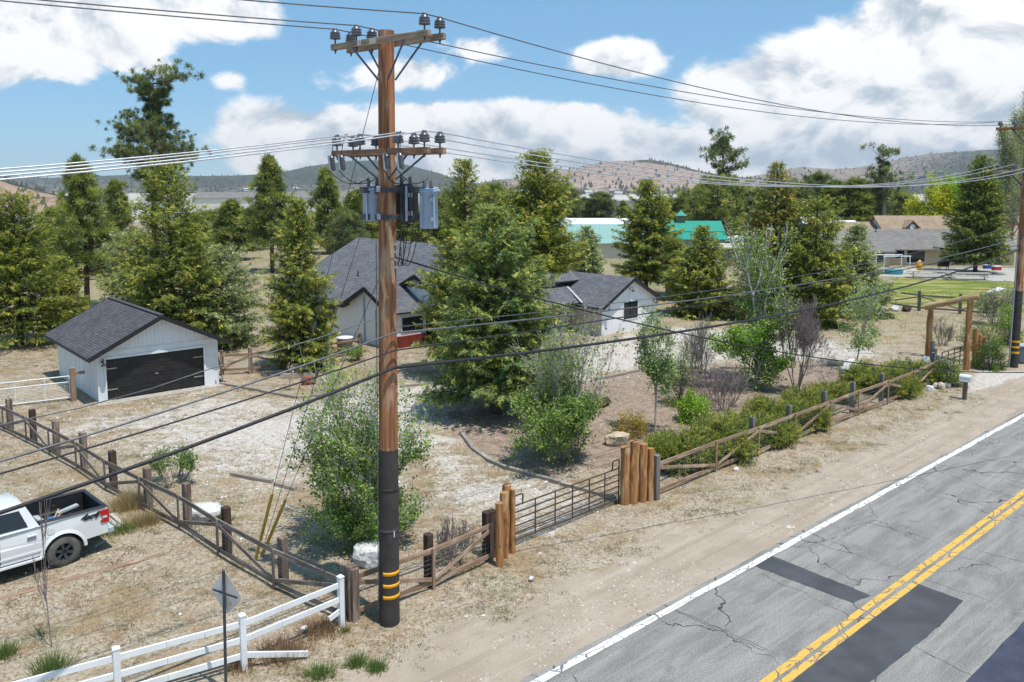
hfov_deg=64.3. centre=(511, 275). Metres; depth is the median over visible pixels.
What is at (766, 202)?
spruce tree
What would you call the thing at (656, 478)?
square post
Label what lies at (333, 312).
window
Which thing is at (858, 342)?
young tree
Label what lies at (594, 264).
spruce tree
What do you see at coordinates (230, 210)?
pine tree
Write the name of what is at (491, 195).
pine tree
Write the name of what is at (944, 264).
barbecue
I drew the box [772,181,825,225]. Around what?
pine tree
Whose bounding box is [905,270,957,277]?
picnic table
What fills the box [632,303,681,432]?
young tree
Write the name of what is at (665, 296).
span wire
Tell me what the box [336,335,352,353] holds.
garden tank
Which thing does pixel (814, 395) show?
spreading juniper
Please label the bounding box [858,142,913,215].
pine tree
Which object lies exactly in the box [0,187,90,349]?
spruce tree
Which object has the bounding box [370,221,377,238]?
pine tree
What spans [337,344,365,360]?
leafy shrub
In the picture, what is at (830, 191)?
pine tree
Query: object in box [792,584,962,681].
asphalt patch
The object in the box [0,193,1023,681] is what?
ground
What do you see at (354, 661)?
grass clump
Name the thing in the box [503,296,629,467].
aspen tree
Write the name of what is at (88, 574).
board
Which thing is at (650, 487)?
log post
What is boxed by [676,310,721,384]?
bare shrub
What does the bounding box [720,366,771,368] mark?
landscape timber
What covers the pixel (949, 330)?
bare shrub
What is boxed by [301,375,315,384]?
boulder
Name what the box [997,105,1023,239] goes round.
poplar tree
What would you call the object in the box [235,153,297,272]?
pine tree
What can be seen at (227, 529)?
timber fence
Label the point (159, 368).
garage door
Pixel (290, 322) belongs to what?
spruce tree
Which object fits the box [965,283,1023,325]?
bare shrub
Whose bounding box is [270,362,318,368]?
log
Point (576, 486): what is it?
landscape timber
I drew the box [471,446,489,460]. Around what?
landscape timber
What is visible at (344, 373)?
sapling
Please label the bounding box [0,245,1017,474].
telecom cable
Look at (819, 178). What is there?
pine tree
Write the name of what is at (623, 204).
pine tree
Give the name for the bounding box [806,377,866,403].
spreading juniper
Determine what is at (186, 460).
leafy shrub
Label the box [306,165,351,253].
pine tree
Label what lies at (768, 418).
spreading juniper
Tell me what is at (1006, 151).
poplar tree
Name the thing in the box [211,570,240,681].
road sign
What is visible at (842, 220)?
white roof shed
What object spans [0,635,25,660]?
grass clump
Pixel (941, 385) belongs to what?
stone
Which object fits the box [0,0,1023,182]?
sky
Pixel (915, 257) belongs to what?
window
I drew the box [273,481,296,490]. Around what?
landscape timber
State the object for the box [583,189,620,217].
pine tree
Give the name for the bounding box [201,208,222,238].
pine tree
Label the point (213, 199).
long hangar
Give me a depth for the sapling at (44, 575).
18.83 m
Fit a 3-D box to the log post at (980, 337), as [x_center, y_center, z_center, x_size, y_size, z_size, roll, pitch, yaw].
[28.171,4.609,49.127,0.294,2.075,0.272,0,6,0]
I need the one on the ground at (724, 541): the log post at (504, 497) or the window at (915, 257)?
the log post at (504, 497)
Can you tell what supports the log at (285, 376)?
on the ground at (724, 541)
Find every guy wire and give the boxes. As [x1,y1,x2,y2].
[254,75,377,559]
[259,180,377,558]
[261,279,378,556]
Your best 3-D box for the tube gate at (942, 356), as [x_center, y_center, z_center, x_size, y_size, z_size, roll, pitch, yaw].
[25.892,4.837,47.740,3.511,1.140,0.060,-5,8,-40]
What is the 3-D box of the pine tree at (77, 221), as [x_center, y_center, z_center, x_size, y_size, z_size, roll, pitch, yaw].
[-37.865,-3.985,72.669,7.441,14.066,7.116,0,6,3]
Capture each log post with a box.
[495,501,503,567]
[500,491,508,558]
[502,483,510,553]
[510,488,515,553]
[620,445,629,505]
[629,440,638,503]
[638,443,647,502]
[647,447,653,501]
[930,340,934,359]
[971,328,978,366]
[977,334,982,364]
[982,336,985,364]
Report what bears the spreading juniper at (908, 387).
on the ground at (724, 541)
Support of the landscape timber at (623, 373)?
on the ground at (724, 541)
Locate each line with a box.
[0,0,990,124]
[0,131,1022,186]
[0,132,1022,187]
[0,134,1013,186]
[0,136,997,186]
[39,0,1005,121]
[242,0,1023,125]
[531,414,1023,681]
[759,489,1023,681]
[778,498,1023,681]
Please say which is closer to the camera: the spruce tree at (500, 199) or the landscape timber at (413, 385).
the landscape timber at (413, 385)
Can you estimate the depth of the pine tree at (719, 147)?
170.88 m
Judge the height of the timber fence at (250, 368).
1.716 m
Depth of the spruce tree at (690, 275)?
67.58 m
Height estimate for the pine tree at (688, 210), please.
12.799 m
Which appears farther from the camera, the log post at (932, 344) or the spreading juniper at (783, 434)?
the log post at (932, 344)
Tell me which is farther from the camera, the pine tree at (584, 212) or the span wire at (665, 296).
the pine tree at (584, 212)
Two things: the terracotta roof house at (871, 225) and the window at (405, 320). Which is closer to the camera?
the window at (405, 320)
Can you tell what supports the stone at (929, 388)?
on the ground at (724, 541)
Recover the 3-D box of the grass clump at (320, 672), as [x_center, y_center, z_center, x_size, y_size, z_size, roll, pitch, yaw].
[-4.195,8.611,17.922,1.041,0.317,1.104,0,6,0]
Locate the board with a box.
[0,552,165,599]
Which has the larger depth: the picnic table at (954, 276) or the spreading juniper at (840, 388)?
the picnic table at (954, 276)
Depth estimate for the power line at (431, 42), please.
19.18 m
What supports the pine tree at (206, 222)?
on the ground at (724, 541)
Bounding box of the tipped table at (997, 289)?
[987,287,1004,293]
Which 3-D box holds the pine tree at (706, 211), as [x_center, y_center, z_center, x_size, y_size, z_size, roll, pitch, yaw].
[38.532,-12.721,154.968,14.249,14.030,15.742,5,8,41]
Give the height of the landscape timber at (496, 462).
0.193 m
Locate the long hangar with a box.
[192,192,347,215]
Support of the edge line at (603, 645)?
on the road
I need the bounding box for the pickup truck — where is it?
[0,489,113,571]
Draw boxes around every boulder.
[192,502,221,521]
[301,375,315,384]
[352,540,378,568]
[604,431,629,446]
[839,359,859,383]
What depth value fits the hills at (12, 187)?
540.54 m
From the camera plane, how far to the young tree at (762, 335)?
42.88 m
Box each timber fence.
[0,398,359,622]
[220,333,361,374]
[342,510,493,611]
[654,352,939,491]
[881,288,997,316]
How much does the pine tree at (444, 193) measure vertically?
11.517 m
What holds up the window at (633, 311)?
in the farm house at (580, 288)
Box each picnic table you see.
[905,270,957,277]
[944,272,993,279]
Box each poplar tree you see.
[990,122,1023,228]
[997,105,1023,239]
[1010,86,1023,225]
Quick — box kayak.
[916,260,922,270]
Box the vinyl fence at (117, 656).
[13,574,344,681]
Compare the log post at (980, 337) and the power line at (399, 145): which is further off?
the log post at (980, 337)
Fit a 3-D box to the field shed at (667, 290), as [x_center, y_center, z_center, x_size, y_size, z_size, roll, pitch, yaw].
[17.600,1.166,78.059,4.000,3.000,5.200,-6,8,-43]
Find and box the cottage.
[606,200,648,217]
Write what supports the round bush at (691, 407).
on the ground at (724, 541)
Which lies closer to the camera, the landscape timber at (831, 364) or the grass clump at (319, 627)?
the grass clump at (319, 627)
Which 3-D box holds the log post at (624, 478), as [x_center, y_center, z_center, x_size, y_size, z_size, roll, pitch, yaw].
[3.808,6.845,27.483,0.347,2.201,0.326,0,6,0]
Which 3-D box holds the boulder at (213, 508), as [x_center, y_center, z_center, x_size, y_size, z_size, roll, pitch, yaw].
[-9.972,7.713,26.341,1.298,0.559,0.937,0,6,0]
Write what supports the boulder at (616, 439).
on the ground at (724, 541)
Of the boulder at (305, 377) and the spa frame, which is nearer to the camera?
the boulder at (305, 377)
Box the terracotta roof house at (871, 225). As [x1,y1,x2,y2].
[832,222,877,228]
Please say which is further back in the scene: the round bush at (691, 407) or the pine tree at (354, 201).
the pine tree at (354, 201)
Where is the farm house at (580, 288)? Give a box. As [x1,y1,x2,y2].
[276,237,664,347]
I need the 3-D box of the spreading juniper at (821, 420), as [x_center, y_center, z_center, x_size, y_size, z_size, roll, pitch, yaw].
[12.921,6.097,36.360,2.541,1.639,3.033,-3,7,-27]
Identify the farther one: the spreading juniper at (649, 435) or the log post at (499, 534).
the spreading juniper at (649, 435)
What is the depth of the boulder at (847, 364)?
44.40 m
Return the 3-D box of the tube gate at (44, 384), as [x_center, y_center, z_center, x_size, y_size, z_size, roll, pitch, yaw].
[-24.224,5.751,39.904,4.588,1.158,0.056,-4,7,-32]
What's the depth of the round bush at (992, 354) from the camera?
47.92 m
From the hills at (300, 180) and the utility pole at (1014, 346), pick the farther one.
the hills at (300, 180)
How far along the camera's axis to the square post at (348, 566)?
20.03 m
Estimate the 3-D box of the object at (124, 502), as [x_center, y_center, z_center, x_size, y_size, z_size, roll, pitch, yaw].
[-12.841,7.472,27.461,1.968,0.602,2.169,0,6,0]
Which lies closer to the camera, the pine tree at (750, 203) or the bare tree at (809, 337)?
the bare tree at (809, 337)
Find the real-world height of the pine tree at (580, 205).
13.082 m
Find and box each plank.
[57,503,78,514]
[93,539,107,546]
[109,513,122,524]
[109,517,121,526]
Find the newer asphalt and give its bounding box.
[966,622,1023,681]
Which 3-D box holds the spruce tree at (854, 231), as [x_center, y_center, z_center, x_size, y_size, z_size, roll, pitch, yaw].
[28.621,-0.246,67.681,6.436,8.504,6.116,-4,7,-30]
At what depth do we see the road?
21.50 m
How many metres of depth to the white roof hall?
148.69 m
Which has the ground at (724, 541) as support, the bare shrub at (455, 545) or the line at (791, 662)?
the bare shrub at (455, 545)
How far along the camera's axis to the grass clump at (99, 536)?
24.99 m
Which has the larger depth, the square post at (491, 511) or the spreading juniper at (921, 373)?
the spreading juniper at (921, 373)
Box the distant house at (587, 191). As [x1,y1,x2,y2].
[583,190,592,193]
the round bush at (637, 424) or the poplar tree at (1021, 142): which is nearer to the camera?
the round bush at (637, 424)
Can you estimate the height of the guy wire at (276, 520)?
8.629 m
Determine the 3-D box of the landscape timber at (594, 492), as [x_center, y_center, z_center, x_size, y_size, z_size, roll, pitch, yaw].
[3.169,7.622,28.274,1.053,0.171,0.170,5,8,41]
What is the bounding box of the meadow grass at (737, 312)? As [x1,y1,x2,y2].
[2,255,1023,345]
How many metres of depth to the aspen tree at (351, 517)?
23.78 m
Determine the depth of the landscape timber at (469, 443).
34.43 m
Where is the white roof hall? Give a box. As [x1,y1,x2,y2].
[558,218,630,244]
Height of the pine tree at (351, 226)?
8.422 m
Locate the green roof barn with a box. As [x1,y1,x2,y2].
[665,211,727,255]
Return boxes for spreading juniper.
[639,421,729,476]
[642,427,683,446]
[681,409,767,468]
[713,400,799,446]
[739,391,816,431]
[742,410,810,448]
[776,381,837,414]
[776,391,836,434]
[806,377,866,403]
[835,356,918,396]
[865,367,927,398]
[880,355,944,385]
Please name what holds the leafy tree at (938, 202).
on the ground at (724, 541)
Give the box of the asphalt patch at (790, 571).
[755,556,870,602]
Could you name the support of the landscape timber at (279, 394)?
on the ground at (724, 541)
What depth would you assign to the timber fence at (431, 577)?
21.74 m
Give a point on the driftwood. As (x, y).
(608, 400)
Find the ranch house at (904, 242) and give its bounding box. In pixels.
[806,225,1016,266]
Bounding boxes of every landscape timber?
[219,382,259,391]
[230,471,273,483]
[259,389,296,398]
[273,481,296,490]
[297,392,344,398]
[400,382,429,387]
[459,430,473,448]
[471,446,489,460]
[487,458,506,468]
[504,465,560,484]
[560,481,590,492]
[590,489,615,499]
[595,369,641,380]
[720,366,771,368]
[799,363,841,366]
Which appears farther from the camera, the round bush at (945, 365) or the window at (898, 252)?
the window at (898, 252)
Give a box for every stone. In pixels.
[890,305,899,311]
[902,305,911,311]
[925,385,934,390]
[937,382,944,389]
[944,382,950,387]
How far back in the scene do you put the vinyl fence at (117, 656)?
17.69 m
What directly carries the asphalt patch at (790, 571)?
on the road
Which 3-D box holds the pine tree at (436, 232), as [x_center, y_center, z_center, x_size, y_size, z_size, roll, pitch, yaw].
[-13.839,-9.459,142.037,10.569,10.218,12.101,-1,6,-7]
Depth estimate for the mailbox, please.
41.12 m
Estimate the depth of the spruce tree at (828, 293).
62.31 m
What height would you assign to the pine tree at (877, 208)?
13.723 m
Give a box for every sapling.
[22,492,69,646]
[284,362,298,390]
[323,363,362,396]
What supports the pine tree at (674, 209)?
on the ground at (724, 541)
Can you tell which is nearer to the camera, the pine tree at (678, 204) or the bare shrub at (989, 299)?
the bare shrub at (989, 299)
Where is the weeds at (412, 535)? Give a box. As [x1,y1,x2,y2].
[2,337,950,663]
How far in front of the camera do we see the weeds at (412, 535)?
30.57 m
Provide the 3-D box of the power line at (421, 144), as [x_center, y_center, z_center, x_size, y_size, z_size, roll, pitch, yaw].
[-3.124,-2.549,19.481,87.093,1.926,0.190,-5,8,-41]
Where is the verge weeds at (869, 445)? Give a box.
[173,391,984,671]
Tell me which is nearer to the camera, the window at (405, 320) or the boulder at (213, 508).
the boulder at (213, 508)
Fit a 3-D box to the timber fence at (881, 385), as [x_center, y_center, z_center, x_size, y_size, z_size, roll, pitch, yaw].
[14.257,6.057,36.672,25.222,1.795,0.644,-5,8,-42]
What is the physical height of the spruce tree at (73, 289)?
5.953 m
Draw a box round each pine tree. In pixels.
[0,214,31,279]
[19,206,79,278]
[35,151,124,306]
[87,58,211,236]
[94,177,140,245]
[173,211,219,279]
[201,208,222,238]
[204,197,263,259]
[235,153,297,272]
[242,204,273,240]
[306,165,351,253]
[324,210,370,258]
[340,188,377,238]
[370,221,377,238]
[396,211,423,242]
[405,192,457,243]
[439,188,471,232]
[466,180,516,220]
[539,181,585,224]
[576,196,595,217]
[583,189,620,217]
[613,199,630,217]
[646,194,676,219]
[651,234,689,283]
[667,173,755,236]
[670,190,692,220]
[681,180,716,220]
[697,125,752,221]
[718,181,760,231]
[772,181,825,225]
[798,169,833,198]
[812,178,851,217]
[831,175,878,221]
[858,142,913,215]
[865,180,896,219]
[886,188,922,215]
[975,186,1018,228]
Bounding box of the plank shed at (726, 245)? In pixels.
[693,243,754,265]
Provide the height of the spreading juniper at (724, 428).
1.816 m
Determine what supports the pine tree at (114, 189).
on the ground at (724, 541)
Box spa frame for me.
[875,254,910,274]
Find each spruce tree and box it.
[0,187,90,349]
[40,254,93,329]
[90,159,251,345]
[94,227,145,301]
[171,242,270,349]
[254,196,341,372]
[406,157,508,372]
[407,201,575,414]
[487,191,532,344]
[488,146,592,362]
[571,225,608,273]
[610,177,685,285]
[657,225,750,320]
[721,160,824,319]
[764,194,865,328]
[825,222,900,321]
[932,153,1015,271]
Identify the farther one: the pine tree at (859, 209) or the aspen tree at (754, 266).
the pine tree at (859, 209)
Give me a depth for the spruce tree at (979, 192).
101.44 m
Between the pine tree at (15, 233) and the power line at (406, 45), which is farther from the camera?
the pine tree at (15, 233)
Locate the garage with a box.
[43,297,231,405]
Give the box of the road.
[520,411,1023,681]
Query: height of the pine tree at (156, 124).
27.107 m
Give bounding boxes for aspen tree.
[268,332,438,556]
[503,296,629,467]
[714,211,804,381]
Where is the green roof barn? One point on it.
(680, 222)
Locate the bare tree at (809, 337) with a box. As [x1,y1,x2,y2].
[770,293,836,387]
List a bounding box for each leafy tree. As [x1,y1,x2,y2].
[903,170,958,215]
[928,171,974,214]
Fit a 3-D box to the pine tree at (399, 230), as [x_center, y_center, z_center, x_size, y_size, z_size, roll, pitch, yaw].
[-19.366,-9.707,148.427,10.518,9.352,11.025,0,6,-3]
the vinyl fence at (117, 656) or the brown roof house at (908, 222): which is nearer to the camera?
the vinyl fence at (117, 656)
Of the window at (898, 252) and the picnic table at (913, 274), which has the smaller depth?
the picnic table at (913, 274)
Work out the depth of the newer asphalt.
18.24 m
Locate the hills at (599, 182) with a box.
[472,160,758,193]
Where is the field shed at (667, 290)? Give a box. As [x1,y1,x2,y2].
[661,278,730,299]
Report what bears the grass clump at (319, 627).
on the ground at (724, 541)
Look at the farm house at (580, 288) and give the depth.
60.38 m
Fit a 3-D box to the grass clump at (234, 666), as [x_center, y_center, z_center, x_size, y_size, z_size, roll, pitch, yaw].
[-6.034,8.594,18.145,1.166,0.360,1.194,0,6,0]
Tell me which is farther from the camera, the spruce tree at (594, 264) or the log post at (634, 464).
the spruce tree at (594, 264)
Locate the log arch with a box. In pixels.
[923,294,979,370]
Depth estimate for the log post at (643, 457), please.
27.58 m
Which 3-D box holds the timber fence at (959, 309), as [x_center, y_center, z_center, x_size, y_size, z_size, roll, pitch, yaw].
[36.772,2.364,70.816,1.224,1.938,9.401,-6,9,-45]
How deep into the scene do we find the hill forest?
2617.81 m
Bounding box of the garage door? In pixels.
[106,347,203,399]
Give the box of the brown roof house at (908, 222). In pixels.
[869,216,958,228]
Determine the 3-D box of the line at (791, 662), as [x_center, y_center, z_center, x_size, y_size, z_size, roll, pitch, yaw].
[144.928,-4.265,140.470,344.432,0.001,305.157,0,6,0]
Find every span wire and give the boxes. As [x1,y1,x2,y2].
[0,319,373,424]
[393,223,1018,327]
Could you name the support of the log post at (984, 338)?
on the ground at (724, 541)
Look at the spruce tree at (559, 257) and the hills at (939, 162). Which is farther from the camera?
the hills at (939, 162)
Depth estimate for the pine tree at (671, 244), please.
77.29 m
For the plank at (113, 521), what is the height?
0.043 m
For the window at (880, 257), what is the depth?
110.77 m
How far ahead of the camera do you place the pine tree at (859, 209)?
185.97 m
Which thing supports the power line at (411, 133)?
attached to the utility pole at (388, 203)
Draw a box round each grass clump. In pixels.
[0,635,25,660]
[22,639,85,680]
[92,523,123,540]
[101,516,150,540]
[216,647,266,679]
[247,624,318,674]
[270,611,350,648]
[296,653,343,681]
[336,623,355,636]
[342,648,370,672]
[357,654,390,676]
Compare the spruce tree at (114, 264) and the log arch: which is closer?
the log arch
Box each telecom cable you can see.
[0,238,1018,462]
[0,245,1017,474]
[0,249,1018,514]
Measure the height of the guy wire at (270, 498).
13.370 m
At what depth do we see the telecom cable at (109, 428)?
18.82 m
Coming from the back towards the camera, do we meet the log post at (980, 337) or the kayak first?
the kayak
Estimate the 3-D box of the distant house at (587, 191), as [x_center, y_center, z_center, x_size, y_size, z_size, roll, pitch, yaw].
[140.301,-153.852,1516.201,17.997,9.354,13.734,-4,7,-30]
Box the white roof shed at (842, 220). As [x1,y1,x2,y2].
[808,220,855,227]
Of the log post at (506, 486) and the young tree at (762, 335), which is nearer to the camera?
the log post at (506, 486)
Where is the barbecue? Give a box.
[937,261,948,270]
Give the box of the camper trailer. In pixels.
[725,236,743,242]
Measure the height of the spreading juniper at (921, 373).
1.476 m
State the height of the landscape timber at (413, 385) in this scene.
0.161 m
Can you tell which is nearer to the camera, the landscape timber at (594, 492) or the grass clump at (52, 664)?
the grass clump at (52, 664)
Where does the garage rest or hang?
on the ground at (724, 541)
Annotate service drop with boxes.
[396,257,1023,372]
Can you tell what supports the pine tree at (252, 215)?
on the ground at (724, 541)
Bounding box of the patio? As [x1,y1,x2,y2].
[878,268,1014,281]
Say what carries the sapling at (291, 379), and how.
on the ground at (724, 541)
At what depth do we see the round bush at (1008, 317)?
55.46 m
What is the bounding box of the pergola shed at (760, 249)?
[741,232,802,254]
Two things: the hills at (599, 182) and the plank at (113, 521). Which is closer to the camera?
the plank at (113, 521)
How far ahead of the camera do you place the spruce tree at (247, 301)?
54.79 m
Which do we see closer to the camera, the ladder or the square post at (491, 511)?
the square post at (491, 511)
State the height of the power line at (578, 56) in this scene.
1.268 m
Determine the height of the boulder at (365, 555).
0.776 m
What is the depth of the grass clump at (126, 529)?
25.36 m
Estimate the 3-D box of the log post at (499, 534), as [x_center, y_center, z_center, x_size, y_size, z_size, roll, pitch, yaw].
[-0.351,7.403,23.018,0.247,2.026,0.224,0,6,0]
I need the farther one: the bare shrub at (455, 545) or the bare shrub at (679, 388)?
the bare shrub at (679, 388)
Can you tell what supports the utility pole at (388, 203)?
on the ground at (724, 541)
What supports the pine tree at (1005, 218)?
on the ground at (724, 541)
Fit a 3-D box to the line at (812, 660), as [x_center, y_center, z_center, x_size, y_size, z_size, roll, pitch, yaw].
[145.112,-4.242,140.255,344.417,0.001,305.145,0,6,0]
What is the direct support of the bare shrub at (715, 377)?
on the ground at (724, 541)
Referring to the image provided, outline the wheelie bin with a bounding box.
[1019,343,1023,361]
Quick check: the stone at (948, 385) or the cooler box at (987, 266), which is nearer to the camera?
the stone at (948, 385)
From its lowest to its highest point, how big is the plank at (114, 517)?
0.054 m
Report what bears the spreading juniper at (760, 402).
on the ground at (724, 541)
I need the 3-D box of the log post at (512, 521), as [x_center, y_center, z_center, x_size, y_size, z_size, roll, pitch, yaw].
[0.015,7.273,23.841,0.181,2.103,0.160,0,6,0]
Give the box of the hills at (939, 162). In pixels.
[745,149,1022,193]
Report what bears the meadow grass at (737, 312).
on the ground at (724, 541)
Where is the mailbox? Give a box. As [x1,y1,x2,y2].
[959,374,972,399]
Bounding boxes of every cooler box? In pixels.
[983,264,992,268]
[992,266,1001,269]
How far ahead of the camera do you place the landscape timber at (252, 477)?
29.86 m
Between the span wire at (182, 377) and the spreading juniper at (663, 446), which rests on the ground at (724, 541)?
the spreading juniper at (663, 446)
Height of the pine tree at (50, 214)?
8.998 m
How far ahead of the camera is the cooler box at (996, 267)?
106.24 m
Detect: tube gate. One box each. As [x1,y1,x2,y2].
[0,376,70,405]
[515,459,619,540]
[941,345,963,364]
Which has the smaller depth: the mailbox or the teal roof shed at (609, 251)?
the mailbox
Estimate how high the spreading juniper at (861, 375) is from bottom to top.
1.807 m
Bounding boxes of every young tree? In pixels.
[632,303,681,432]
[705,307,795,390]
[835,273,894,359]
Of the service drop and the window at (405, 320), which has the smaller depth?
the service drop
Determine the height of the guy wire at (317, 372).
11.008 m
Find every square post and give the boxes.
[69,367,84,401]
[344,562,356,621]
[487,508,495,557]
[653,454,660,500]
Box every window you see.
[324,305,336,322]
[401,314,423,333]
[623,299,638,319]
[873,253,885,262]
[893,251,904,258]
[906,251,925,262]
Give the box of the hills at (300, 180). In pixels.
[1,160,476,192]
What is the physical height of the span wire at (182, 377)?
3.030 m
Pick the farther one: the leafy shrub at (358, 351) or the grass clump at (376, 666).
the leafy shrub at (358, 351)
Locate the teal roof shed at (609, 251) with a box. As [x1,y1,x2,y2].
[566,224,650,259]
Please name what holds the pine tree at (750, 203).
on the ground at (724, 541)
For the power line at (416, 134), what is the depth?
17.57 m
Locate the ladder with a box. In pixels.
[215,355,223,383]
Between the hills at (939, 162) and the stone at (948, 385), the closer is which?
the stone at (948, 385)
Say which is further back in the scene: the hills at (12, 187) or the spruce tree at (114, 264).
the hills at (12, 187)
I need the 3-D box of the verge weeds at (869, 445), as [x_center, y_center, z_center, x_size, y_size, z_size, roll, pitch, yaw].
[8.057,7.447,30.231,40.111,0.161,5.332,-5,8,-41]
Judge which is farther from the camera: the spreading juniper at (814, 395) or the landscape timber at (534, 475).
the spreading juniper at (814, 395)
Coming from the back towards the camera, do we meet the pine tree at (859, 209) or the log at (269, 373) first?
the pine tree at (859, 209)
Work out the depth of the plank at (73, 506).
24.33 m
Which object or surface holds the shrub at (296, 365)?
on the ground at (724, 541)
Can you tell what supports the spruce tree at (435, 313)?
on the ground at (724, 541)
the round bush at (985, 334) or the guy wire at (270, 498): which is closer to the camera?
the guy wire at (270, 498)
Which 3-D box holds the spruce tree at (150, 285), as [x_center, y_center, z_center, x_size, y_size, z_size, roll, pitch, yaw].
[-22.081,-1.119,53.664,9.193,13.130,10.204,1,6,12]
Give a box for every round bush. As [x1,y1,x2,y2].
[605,408,655,441]
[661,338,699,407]
[671,389,715,425]
[927,353,964,386]
[954,315,1004,351]
[970,335,1013,371]
[989,297,1023,346]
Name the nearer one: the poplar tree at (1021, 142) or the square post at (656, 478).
the square post at (656, 478)
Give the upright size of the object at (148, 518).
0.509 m
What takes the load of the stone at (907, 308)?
on the ground at (724, 541)
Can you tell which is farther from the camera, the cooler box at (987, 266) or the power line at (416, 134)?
the cooler box at (987, 266)
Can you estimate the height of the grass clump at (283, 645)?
0.434 m
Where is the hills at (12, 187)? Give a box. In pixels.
[0,178,102,214]
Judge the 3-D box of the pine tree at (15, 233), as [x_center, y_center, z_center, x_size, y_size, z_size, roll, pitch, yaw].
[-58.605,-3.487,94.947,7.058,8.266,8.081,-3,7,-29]
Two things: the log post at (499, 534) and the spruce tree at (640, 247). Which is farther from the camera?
the spruce tree at (640, 247)
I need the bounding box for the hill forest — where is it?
[0,150,1019,207]
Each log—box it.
[262,369,287,375]
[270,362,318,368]
[280,372,312,378]
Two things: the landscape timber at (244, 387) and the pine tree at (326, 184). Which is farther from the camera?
the pine tree at (326, 184)
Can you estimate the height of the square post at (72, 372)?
1.900 m
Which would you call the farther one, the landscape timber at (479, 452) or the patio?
the patio
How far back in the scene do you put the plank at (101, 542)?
24.39 m
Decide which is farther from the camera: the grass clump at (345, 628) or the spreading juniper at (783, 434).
the spreading juniper at (783, 434)
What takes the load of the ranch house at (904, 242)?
on the ground at (724, 541)
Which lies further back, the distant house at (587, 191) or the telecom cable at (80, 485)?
the distant house at (587, 191)
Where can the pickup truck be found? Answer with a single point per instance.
(83, 522)
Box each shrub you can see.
[144,438,201,485]
[286,362,304,372]
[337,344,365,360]
[433,514,482,563]
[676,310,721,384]
[683,360,753,408]
[933,316,958,345]
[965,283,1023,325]
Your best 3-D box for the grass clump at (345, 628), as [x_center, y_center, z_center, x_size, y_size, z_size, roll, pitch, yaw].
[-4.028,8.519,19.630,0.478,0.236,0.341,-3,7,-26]
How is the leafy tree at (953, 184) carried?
on the ground at (724, 541)
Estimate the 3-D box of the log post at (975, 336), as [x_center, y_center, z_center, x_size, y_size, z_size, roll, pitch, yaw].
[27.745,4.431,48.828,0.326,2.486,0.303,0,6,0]
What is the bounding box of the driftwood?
[600,396,611,406]
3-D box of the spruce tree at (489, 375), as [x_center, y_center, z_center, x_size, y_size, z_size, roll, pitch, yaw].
[-0.807,1.597,38.284,8.489,10.212,8.063,-1,6,-6]
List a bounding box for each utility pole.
[328,12,445,627]
[993,120,1023,367]

